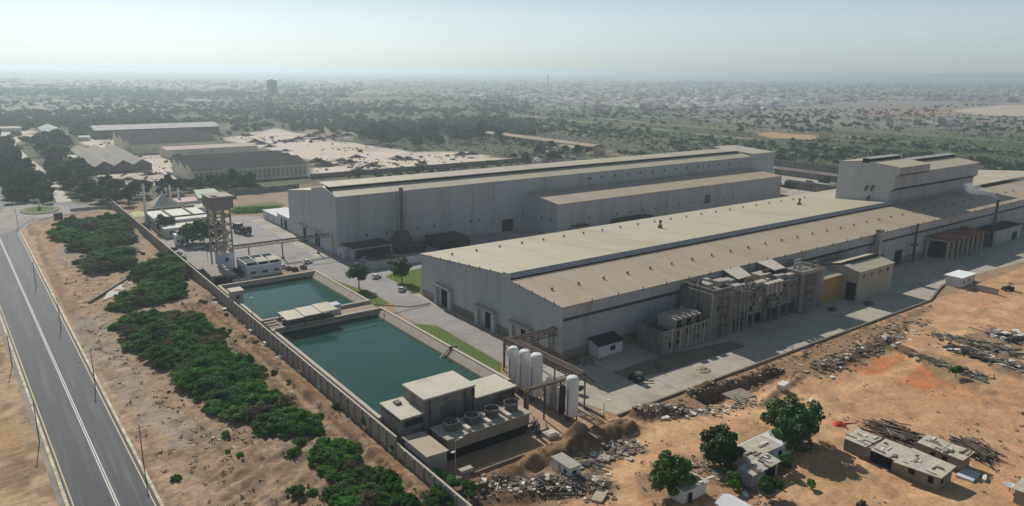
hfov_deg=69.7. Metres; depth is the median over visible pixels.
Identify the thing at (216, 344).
thorn bush
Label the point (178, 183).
roadside tree
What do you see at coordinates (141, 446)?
utility pole
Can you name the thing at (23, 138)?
roadside tree
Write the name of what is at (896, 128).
house
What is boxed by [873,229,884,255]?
square flue
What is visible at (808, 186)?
flat shed
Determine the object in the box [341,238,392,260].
store shed
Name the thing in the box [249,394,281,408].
thorn bush
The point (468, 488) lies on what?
shrub
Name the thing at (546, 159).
house
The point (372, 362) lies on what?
pond water
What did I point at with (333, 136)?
scrap heap
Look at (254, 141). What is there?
scrap heap
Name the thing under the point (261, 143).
scrap heap
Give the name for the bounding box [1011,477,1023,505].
worker hut
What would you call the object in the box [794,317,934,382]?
rubble
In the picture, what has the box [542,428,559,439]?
sump cover
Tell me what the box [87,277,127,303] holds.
wall
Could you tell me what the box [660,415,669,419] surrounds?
discarded slab
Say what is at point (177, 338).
thorn bush
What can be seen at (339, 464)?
thorn bush
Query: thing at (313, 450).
thorn bush
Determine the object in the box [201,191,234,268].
water tower
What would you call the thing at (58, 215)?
road kiosk
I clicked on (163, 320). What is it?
thorn bush
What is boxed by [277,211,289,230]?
side office
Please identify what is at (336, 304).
switch box
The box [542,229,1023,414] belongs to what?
concrete yard
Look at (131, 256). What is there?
thorn bush
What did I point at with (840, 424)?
tarp heap
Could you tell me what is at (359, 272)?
broadleaf tree
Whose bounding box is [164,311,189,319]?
thorn bush
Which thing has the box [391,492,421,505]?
thorn bush
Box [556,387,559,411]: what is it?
gas column
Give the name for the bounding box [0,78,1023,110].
distant town
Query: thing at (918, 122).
house
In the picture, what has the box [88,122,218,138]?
long shed
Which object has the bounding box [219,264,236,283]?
store shed
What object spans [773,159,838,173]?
flat shed
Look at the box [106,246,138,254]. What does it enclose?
thorn bush
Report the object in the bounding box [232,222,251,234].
lorry
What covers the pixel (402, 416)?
control room
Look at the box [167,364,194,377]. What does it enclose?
thorn bush
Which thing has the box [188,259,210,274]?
store shed
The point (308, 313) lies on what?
pump canopy
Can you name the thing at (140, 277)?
thorn bush
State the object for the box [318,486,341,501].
thorn bush
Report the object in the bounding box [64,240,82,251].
thorn bush
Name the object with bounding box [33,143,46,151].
roadside tree
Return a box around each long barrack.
[485,131,603,150]
[558,144,585,151]
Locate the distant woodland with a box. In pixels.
[0,78,1023,174]
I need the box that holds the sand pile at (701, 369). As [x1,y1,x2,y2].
[692,365,710,373]
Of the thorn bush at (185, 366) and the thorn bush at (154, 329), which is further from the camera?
the thorn bush at (154, 329)
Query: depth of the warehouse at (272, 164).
545.63 m
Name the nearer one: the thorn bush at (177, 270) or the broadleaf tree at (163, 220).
the thorn bush at (177, 270)
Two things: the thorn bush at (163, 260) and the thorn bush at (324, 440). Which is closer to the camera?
the thorn bush at (324, 440)
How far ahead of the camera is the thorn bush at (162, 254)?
309.92 m
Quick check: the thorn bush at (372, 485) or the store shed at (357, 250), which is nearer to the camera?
the thorn bush at (372, 485)
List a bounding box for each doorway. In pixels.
[315,232,319,245]
[502,219,512,230]
[894,250,901,264]
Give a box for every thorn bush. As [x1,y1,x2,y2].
[45,226,77,234]
[48,229,80,240]
[51,217,79,226]
[63,214,88,221]
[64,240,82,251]
[70,235,88,242]
[71,260,81,264]
[73,220,99,229]
[76,259,97,267]
[77,239,108,251]
[78,220,101,228]
[78,252,103,261]
[79,236,107,243]
[82,233,99,235]
[83,254,101,261]
[84,260,110,273]
[87,255,116,263]
[89,217,104,221]
[96,212,122,220]
[98,219,117,227]
[103,299,132,310]
[104,250,124,255]
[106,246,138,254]
[106,323,119,330]
[108,231,136,238]
[109,258,137,270]
[112,290,131,300]
[113,316,136,327]
[114,217,132,223]
[116,324,140,341]
[117,234,138,243]
[117,311,138,320]
[119,304,135,312]
[119,317,148,330]
[121,338,141,350]
[122,255,138,262]
[123,295,138,300]
[125,264,157,278]
[128,287,157,299]
[128,329,153,339]
[129,297,148,306]
[131,272,148,280]
[131,281,156,289]
[132,314,150,322]
[133,324,148,328]
[133,339,162,353]
[135,308,164,317]
[136,258,161,266]
[140,278,162,282]
[140,316,161,326]
[141,295,166,304]
[141,323,172,339]
[141,345,175,360]
[142,271,166,280]
[145,282,160,289]
[152,354,182,369]
[153,314,176,322]
[155,251,178,257]
[157,256,180,264]
[158,276,188,289]
[160,261,186,268]
[161,265,188,276]
[161,289,182,299]
[162,330,183,338]
[162,337,173,346]
[163,310,185,317]
[164,273,190,280]
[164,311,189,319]
[165,255,186,260]
[165,319,182,326]
[167,334,199,345]
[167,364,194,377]
[168,324,181,330]
[169,474,181,481]
[170,283,186,290]
[170,367,201,389]
[171,351,184,359]
[175,342,197,353]
[175,357,197,366]
[177,312,207,327]
[178,289,187,294]
[178,330,199,336]
[180,322,202,334]
[180,344,213,363]
[184,382,207,394]
[186,320,214,328]
[186,355,216,369]
[193,396,201,401]
[194,336,218,342]
[196,368,224,387]
[199,325,217,335]
[200,375,234,390]
[201,387,223,402]
[203,397,230,414]
[204,340,227,351]
[206,361,232,370]
[208,345,234,354]
[210,334,225,341]
[210,351,239,364]
[211,365,230,370]
[214,329,229,335]
[217,405,250,422]
[219,381,254,389]
[220,370,250,385]
[220,385,254,404]
[221,430,229,437]
[224,360,236,365]
[226,392,263,407]
[228,361,254,371]
[230,353,245,361]
[234,367,265,379]
[235,451,243,456]
[239,353,254,362]
[239,363,267,373]
[242,402,274,420]
[243,378,263,383]
[246,382,268,393]
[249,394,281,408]
[251,413,272,430]
[251,428,264,436]
[257,388,282,398]
[258,426,272,436]
[261,410,298,435]
[264,422,276,432]
[268,392,296,408]
[270,406,303,414]
[277,428,291,438]
[282,447,302,458]
[284,484,305,496]
[285,410,321,436]
[291,437,306,444]
[306,453,328,467]
[306,488,318,495]
[308,443,327,455]
[309,426,324,435]
[314,437,333,447]
[314,463,336,475]
[316,446,339,455]
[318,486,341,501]
[322,448,346,460]
[322,457,337,468]
[324,471,339,481]
[327,441,349,452]
[327,494,339,505]
[331,403,339,407]
[332,482,353,490]
[333,437,347,443]
[333,458,347,469]
[334,471,344,481]
[335,495,363,505]
[339,485,358,496]
[340,473,355,485]
[341,458,355,470]
[342,453,355,462]
[342,465,373,485]
[345,440,361,454]
[350,453,362,460]
[351,476,370,488]
[357,480,387,495]
[357,488,379,505]
[367,466,387,483]
[370,468,402,485]
[372,491,401,505]
[379,477,401,490]
[388,484,404,494]
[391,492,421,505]
[422,491,453,505]
[428,484,442,491]
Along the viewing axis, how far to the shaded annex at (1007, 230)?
364.00 m
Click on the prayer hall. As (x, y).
(161, 201)
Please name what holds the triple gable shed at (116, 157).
on the ground at (888, 391)
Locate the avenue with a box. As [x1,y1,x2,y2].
[0,132,71,201]
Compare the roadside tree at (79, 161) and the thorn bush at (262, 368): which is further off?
the roadside tree at (79, 161)
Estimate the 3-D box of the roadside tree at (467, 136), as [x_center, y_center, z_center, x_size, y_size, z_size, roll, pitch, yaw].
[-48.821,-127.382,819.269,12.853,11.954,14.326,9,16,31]
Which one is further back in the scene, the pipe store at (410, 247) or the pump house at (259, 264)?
the pipe store at (410, 247)
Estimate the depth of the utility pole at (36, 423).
159.71 m
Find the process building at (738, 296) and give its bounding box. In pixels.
[678,258,824,341]
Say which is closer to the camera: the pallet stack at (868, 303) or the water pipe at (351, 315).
the water pipe at (351, 315)
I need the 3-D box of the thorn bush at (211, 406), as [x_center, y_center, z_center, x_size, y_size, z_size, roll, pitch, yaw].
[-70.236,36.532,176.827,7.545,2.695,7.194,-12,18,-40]
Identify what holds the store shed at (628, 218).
on the ground at (888, 391)
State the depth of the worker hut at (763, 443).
155.81 m
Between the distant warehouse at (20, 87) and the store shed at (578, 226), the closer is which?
the store shed at (578, 226)
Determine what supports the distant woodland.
on the ground at (888, 391)
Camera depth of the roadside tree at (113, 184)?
459.57 m
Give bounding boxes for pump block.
[402,370,475,436]
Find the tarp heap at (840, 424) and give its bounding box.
[832,421,857,427]
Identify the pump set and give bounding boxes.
[232,266,243,275]
[527,416,548,434]
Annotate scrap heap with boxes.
[122,176,139,180]
[139,171,158,175]
[245,139,265,142]
[256,141,271,144]
[262,144,276,147]
[293,136,309,139]
[301,133,317,137]
[306,157,332,163]
[307,160,343,167]
[315,136,327,139]
[325,134,343,137]
[339,132,355,136]
[339,159,358,163]
[347,154,367,158]
[361,162,384,166]
[388,155,402,159]
[398,156,419,160]
[452,151,466,155]
[467,151,482,154]
[777,155,790,160]
[781,182,794,188]
[818,177,830,182]
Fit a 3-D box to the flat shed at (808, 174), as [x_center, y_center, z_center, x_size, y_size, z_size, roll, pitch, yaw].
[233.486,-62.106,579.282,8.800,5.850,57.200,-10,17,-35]
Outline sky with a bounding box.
[0,0,1023,79]
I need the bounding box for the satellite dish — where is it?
[1003,481,1014,491]
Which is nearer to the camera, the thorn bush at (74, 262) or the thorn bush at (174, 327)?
the thorn bush at (174, 327)
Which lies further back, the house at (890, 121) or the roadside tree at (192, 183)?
the house at (890, 121)
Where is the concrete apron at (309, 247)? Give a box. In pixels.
[250,219,335,256]
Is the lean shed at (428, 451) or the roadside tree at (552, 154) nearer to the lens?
the lean shed at (428, 451)
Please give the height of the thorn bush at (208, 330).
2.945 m
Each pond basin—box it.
[217,270,369,324]
[270,307,510,421]
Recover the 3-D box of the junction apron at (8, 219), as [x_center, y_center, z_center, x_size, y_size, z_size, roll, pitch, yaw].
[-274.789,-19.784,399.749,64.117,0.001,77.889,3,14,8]
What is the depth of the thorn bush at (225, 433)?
163.96 m
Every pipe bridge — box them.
[233,233,328,258]
[523,372,595,427]
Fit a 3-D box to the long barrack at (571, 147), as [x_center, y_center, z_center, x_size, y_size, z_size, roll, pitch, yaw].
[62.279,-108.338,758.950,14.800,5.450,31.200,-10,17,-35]
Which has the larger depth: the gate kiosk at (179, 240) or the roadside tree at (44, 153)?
the roadside tree at (44, 153)
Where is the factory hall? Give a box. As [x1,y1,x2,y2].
[420,170,1023,361]
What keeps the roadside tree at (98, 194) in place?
on the ground at (888, 391)
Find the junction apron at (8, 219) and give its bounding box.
[0,202,86,233]
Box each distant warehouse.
[0,86,36,89]
[184,100,213,103]
[670,80,714,81]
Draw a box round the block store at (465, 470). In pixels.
[458,465,472,476]
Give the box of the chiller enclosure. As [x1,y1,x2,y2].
[637,316,709,355]
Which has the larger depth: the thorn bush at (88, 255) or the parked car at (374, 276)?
the thorn bush at (88, 255)
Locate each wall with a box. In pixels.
[70,205,109,210]
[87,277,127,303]
[111,199,471,505]
[228,184,298,198]
[264,320,277,325]
[266,322,279,327]
[310,156,544,178]
[399,255,420,262]
[458,420,613,479]
[542,382,604,418]
[975,284,998,294]
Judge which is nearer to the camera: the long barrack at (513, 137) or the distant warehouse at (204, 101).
the long barrack at (513, 137)
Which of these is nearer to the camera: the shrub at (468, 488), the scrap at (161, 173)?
the shrub at (468, 488)
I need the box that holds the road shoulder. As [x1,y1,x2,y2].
[0,320,64,505]
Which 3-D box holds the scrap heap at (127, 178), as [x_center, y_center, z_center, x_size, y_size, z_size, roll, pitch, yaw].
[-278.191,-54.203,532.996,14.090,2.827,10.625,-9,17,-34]
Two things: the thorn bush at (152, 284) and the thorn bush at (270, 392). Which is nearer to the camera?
the thorn bush at (270, 392)
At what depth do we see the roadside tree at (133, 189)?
448.45 m
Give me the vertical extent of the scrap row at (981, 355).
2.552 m
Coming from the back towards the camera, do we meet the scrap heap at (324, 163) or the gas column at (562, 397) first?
the scrap heap at (324, 163)
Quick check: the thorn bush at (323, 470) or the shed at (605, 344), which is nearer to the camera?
the thorn bush at (323, 470)
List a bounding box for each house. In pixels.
[236,253,281,276]
[531,159,541,163]
[543,157,549,162]
[594,148,604,156]
[736,110,744,114]
[883,114,891,118]
[886,118,893,123]
[894,126,900,130]
[913,119,921,125]
[927,122,937,125]
[939,119,946,125]
[944,270,976,287]
[966,124,978,128]
[967,120,975,124]
[977,131,987,135]
[989,124,999,128]
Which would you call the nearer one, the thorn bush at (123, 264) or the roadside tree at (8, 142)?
the thorn bush at (123, 264)
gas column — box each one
[545,377,551,406]
[550,383,556,409]
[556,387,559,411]
[558,385,565,414]
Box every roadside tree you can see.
[0,145,23,157]
[1,134,14,141]
[1,139,14,146]
[3,155,21,164]
[3,187,19,202]
[14,158,23,167]
[18,136,29,144]
[18,157,35,169]
[23,167,34,171]
[25,139,36,147]
[27,170,55,185]
[29,134,45,142]
[32,181,54,193]
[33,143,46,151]
[39,130,49,137]
[40,149,49,156]
[40,194,53,203]
[44,156,52,162]
[45,159,61,168]
[45,165,74,181]
[47,128,64,134]
[50,131,65,139]
[51,149,71,161]
[57,174,68,183]
[62,139,75,145]
[62,179,74,192]
[65,177,81,194]
[70,157,91,165]
[76,166,98,177]
[77,181,94,198]
[87,187,109,201]
[91,190,110,203]
[97,174,112,186]
[102,178,121,189]
[102,190,121,200]
[115,179,125,187]
[120,186,135,205]
[120,186,139,196]
[126,180,141,195]
[134,179,153,196]
[154,187,163,194]
[155,179,165,187]
[160,174,173,193]
[171,179,183,189]
[185,179,199,190]
[193,176,202,181]
[196,180,207,188]
[206,175,215,185]
[215,177,223,189]
[225,168,239,187]
[227,182,238,188]
[236,176,250,187]
[244,172,255,179]
[248,182,262,188]
[352,169,360,173]
[358,128,372,140]
[367,121,380,127]
[370,129,388,145]
[379,119,389,125]
[381,136,395,143]
[391,135,400,144]
[398,131,404,138]
[408,135,418,145]
[410,138,424,148]
[424,135,435,143]
[429,123,438,131]
[433,135,445,145]
[440,121,446,126]
[446,131,454,138]
[450,132,462,142]
[462,134,473,143]
[474,127,485,140]
[488,125,494,131]
[494,126,502,138]
[521,153,530,158]
[533,145,543,152]
[547,141,555,145]
[547,151,561,161]
[562,146,569,151]
[572,145,581,155]
[585,147,592,152]
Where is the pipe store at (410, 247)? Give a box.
[393,240,426,254]
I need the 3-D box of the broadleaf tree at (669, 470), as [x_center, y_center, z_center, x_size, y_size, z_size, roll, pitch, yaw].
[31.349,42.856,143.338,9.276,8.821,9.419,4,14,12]
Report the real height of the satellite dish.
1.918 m
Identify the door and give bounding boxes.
[844,281,856,300]
[1011,231,1016,239]
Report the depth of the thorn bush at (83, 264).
298.69 m
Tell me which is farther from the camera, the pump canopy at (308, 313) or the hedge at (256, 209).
the hedge at (256, 209)
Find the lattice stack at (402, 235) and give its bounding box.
[392,187,411,248]
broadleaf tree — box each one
[154,213,175,229]
[177,218,228,242]
[345,263,369,287]
[390,257,411,282]
[649,449,696,496]
[699,423,745,466]
[759,394,826,453]
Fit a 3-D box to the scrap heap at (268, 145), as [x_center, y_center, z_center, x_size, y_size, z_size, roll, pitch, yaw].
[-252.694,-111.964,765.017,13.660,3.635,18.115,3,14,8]
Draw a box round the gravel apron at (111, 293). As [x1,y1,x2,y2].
[104,279,133,299]
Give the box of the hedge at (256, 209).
[231,204,281,213]
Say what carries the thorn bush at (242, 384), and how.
on the ground at (888, 391)
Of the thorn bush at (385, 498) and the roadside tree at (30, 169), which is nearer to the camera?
the thorn bush at (385, 498)
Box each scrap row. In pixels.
[925,332,1023,359]
[937,343,1023,371]
[969,325,1023,344]
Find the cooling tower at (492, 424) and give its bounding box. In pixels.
[430,398,530,460]
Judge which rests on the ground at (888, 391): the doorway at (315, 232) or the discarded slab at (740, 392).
the discarded slab at (740, 392)
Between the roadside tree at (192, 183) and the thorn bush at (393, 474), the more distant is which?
the roadside tree at (192, 183)
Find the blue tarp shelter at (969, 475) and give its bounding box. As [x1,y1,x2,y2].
[955,468,980,482]
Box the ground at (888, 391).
[0,69,1023,505]
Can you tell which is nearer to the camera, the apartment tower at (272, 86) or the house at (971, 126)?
the house at (971, 126)
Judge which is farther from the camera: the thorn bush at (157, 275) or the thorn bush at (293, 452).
the thorn bush at (157, 275)
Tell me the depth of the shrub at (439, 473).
146.22 m
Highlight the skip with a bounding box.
[291,267,298,270]
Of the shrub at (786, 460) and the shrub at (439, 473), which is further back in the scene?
the shrub at (786, 460)
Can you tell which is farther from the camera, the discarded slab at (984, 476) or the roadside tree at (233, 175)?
the roadside tree at (233, 175)
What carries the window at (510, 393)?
in the control room at (495, 389)
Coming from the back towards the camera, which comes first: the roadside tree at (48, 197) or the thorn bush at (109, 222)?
the roadside tree at (48, 197)
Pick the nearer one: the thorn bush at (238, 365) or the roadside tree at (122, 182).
the thorn bush at (238, 365)
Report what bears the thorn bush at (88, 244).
on the ground at (888, 391)
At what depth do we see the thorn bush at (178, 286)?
266.41 m
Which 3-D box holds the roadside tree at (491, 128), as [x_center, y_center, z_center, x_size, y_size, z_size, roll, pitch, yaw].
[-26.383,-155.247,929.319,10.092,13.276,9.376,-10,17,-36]
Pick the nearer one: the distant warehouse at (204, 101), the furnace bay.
the furnace bay
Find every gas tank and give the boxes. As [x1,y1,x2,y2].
[508,346,518,387]
[518,349,530,394]
[529,352,542,401]
[565,375,578,422]
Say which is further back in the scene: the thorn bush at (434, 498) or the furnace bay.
the furnace bay
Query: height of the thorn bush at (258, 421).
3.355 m
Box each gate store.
[173,197,201,205]
[185,203,218,212]
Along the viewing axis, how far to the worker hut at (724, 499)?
135.85 m
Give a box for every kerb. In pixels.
[0,208,163,505]
[20,206,59,213]
[617,283,944,416]
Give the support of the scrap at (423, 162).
on the ground at (888, 391)
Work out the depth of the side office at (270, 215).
396.92 m
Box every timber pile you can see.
[857,419,925,448]
[948,435,1007,461]
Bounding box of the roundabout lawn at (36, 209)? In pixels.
[26,207,53,211]
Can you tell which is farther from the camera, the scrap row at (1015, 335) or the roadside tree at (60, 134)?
the roadside tree at (60, 134)
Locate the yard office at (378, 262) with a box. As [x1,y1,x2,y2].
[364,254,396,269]
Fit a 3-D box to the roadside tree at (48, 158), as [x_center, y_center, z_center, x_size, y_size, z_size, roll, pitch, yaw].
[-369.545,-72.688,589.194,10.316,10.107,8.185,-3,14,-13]
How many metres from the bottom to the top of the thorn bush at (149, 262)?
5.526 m
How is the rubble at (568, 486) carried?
on the ground at (888, 391)
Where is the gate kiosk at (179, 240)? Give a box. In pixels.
[172,231,188,245]
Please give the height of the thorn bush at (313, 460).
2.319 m
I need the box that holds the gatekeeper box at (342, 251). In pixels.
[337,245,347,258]
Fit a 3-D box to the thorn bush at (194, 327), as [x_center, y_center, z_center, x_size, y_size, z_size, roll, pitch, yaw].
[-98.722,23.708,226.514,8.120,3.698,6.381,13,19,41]
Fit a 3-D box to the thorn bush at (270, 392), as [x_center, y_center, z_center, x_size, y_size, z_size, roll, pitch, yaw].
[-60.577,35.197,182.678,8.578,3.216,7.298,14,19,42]
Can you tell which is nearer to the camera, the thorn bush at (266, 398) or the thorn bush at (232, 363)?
the thorn bush at (266, 398)
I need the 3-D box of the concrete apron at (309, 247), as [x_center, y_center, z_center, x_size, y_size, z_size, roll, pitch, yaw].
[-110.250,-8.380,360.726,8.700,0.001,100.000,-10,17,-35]
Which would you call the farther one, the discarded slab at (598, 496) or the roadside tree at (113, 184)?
the roadside tree at (113, 184)
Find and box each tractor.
[628,371,653,382]
[1001,283,1014,290]
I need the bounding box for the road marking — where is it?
[0,233,155,505]
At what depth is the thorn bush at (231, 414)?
171.47 m
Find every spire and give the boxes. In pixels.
[141,183,148,225]
[168,185,171,200]
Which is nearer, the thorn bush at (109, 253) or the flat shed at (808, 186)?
the thorn bush at (109, 253)
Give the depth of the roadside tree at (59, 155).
587.44 m
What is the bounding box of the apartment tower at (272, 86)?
[266,79,276,95]
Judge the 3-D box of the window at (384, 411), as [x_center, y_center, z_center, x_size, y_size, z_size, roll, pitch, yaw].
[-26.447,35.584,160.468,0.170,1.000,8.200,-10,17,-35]
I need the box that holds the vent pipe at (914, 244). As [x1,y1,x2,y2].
[910,223,918,262]
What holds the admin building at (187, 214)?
on the ground at (888, 391)
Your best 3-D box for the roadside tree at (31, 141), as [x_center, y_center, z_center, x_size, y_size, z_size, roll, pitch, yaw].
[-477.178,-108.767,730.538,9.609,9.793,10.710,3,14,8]
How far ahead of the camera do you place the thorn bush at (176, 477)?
146.34 m
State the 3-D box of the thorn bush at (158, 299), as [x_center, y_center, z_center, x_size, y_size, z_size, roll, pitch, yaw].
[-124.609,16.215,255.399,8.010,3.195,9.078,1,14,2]
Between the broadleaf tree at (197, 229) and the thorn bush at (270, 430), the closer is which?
the thorn bush at (270, 430)
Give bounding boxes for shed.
[0,126,21,131]
[37,124,65,136]
[63,155,77,161]
[70,144,151,172]
[77,135,90,140]
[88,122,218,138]
[113,128,216,154]
[159,143,257,158]
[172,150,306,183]
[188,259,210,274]
[201,264,227,285]
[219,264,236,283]
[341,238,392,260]
[402,431,448,470]
[424,231,470,249]
[571,224,590,229]
[588,331,624,357]
[611,214,653,223]
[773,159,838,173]
[774,167,837,181]
[784,179,835,191]
[822,253,895,300]
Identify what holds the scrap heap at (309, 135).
on the ground at (888, 391)
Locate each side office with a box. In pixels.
[263,207,288,224]
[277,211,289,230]
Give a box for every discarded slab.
[591,490,606,503]
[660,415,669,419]
[721,388,755,401]
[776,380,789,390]
[982,474,986,481]
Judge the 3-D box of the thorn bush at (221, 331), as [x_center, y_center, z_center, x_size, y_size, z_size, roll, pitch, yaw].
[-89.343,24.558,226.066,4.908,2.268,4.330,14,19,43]
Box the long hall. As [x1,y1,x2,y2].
[288,145,781,254]
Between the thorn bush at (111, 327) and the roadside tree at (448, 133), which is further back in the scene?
the roadside tree at (448, 133)
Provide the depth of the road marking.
178.41 m
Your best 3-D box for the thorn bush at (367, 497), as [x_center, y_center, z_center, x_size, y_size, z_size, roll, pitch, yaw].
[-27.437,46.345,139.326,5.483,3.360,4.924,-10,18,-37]
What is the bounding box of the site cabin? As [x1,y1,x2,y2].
[551,452,581,477]
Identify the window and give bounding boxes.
[382,408,399,425]
[405,416,422,427]
[499,389,513,400]
[704,194,710,203]
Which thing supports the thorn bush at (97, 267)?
on the ground at (888, 391)
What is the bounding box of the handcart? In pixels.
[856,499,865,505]
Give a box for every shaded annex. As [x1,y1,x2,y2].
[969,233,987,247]
[976,221,1022,245]
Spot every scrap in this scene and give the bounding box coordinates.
[89,138,172,181]
[220,133,510,170]
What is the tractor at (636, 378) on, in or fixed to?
on the concrete yard at (919, 281)
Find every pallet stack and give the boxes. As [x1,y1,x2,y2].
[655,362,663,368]
[828,306,836,311]
[863,300,872,305]
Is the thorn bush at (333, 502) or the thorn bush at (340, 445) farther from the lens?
the thorn bush at (340, 445)
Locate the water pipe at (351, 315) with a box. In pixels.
[272,303,429,331]
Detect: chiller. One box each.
[657,311,682,329]
[667,308,691,325]
[677,306,700,323]
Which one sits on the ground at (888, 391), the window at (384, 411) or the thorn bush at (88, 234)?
the thorn bush at (88, 234)
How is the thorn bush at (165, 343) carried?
on the ground at (888, 391)
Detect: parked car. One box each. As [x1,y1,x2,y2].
[302,259,312,263]
[371,274,381,278]
[398,287,405,291]
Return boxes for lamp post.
[451,436,462,475]
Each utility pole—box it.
[7,335,12,366]
[31,402,39,442]
[88,349,94,383]
[136,425,144,467]
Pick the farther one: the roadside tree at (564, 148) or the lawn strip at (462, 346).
the roadside tree at (564, 148)
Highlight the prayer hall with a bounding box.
[149,190,176,208]
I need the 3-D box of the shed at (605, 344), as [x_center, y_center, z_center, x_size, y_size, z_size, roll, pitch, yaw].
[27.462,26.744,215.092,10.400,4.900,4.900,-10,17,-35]
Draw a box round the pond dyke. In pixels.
[265,303,376,329]
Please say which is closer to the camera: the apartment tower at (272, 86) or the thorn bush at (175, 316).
the thorn bush at (175, 316)
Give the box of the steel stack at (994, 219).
[986,199,999,247]
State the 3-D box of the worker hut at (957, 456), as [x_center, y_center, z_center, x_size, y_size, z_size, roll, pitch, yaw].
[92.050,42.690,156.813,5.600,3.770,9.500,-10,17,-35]
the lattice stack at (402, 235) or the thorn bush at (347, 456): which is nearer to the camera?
the thorn bush at (347, 456)
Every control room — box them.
[379,396,424,447]
[471,374,515,411]
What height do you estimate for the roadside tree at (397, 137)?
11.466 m
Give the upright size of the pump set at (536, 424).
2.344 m
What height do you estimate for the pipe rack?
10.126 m
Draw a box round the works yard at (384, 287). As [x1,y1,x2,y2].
[161,216,553,371]
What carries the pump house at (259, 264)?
on the ground at (888, 391)
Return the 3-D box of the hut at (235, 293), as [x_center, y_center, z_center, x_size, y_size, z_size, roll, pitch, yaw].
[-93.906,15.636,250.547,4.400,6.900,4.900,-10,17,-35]
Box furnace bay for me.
[835,153,980,205]
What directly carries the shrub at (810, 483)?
on the ground at (888, 391)
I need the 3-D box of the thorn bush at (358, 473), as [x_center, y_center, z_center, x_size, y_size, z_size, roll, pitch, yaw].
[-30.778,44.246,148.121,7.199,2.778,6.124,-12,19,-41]
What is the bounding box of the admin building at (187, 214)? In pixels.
[147,205,209,237]
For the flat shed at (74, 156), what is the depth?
630.94 m
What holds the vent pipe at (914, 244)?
on the concrete yard at (919, 281)
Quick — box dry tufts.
[64,267,1023,505]
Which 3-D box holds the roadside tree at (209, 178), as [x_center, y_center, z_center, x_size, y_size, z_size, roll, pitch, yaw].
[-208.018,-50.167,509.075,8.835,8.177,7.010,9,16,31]
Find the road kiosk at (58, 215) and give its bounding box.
[53,212,62,219]
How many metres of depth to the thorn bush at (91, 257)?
303.95 m
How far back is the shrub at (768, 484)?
141.01 m
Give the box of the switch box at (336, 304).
[329,301,340,314]
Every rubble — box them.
[470,465,617,505]
[565,357,602,366]
[572,432,649,472]
[631,395,765,421]
[678,303,931,402]
[682,455,785,505]
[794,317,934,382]
[903,351,1002,383]
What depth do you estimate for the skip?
298.44 m
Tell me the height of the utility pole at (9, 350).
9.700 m
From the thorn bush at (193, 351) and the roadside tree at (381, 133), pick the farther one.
the roadside tree at (381, 133)
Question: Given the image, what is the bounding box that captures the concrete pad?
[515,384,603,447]
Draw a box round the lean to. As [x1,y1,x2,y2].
[814,263,843,302]
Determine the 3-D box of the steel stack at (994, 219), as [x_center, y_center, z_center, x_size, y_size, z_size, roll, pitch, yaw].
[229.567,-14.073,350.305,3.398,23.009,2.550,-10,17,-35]
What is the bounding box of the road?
[0,186,159,505]
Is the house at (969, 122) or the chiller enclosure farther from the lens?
the house at (969, 122)
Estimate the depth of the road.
184.72 m
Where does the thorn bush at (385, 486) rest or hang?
on the ground at (888, 391)
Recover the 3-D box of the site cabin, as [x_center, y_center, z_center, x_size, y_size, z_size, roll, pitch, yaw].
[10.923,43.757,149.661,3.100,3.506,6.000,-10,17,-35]
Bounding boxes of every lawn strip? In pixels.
[329,277,387,306]
[386,268,421,293]
[413,324,501,372]
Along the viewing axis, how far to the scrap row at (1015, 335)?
230.13 m
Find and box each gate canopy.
[130,211,144,220]
[194,188,217,203]
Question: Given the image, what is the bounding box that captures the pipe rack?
[503,326,585,408]
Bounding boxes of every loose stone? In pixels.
[210,294,453,501]
[626,379,1023,503]
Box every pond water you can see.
[227,277,351,319]
[282,316,478,414]
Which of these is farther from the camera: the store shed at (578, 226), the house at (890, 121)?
the house at (890, 121)
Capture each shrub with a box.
[428,467,447,478]
[446,475,461,489]
[461,480,477,499]
[726,470,741,489]
[755,475,784,497]
[777,454,792,470]
[806,478,815,489]
[948,365,963,376]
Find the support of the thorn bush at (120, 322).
on the ground at (888, 391)
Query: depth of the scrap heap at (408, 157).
667.56 m
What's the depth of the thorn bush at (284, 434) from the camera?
163.59 m
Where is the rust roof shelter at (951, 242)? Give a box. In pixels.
[924,226,986,260]
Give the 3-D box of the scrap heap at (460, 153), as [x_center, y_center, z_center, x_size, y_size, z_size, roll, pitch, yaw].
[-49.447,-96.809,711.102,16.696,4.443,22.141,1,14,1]
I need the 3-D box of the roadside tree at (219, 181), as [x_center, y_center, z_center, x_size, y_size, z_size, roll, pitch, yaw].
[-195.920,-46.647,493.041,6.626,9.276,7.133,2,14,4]
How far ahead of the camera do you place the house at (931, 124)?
1181.32 m
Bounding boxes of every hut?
[227,287,243,303]
[667,472,709,503]
[715,493,750,505]
[730,430,792,466]
[737,453,780,487]
[843,428,955,490]
[917,434,974,470]
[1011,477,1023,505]
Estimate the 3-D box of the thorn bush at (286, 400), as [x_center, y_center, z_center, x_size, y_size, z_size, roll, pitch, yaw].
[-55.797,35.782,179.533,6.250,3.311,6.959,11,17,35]
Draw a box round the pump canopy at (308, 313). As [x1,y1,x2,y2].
[277,302,337,329]
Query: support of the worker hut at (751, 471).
on the ground at (888, 391)

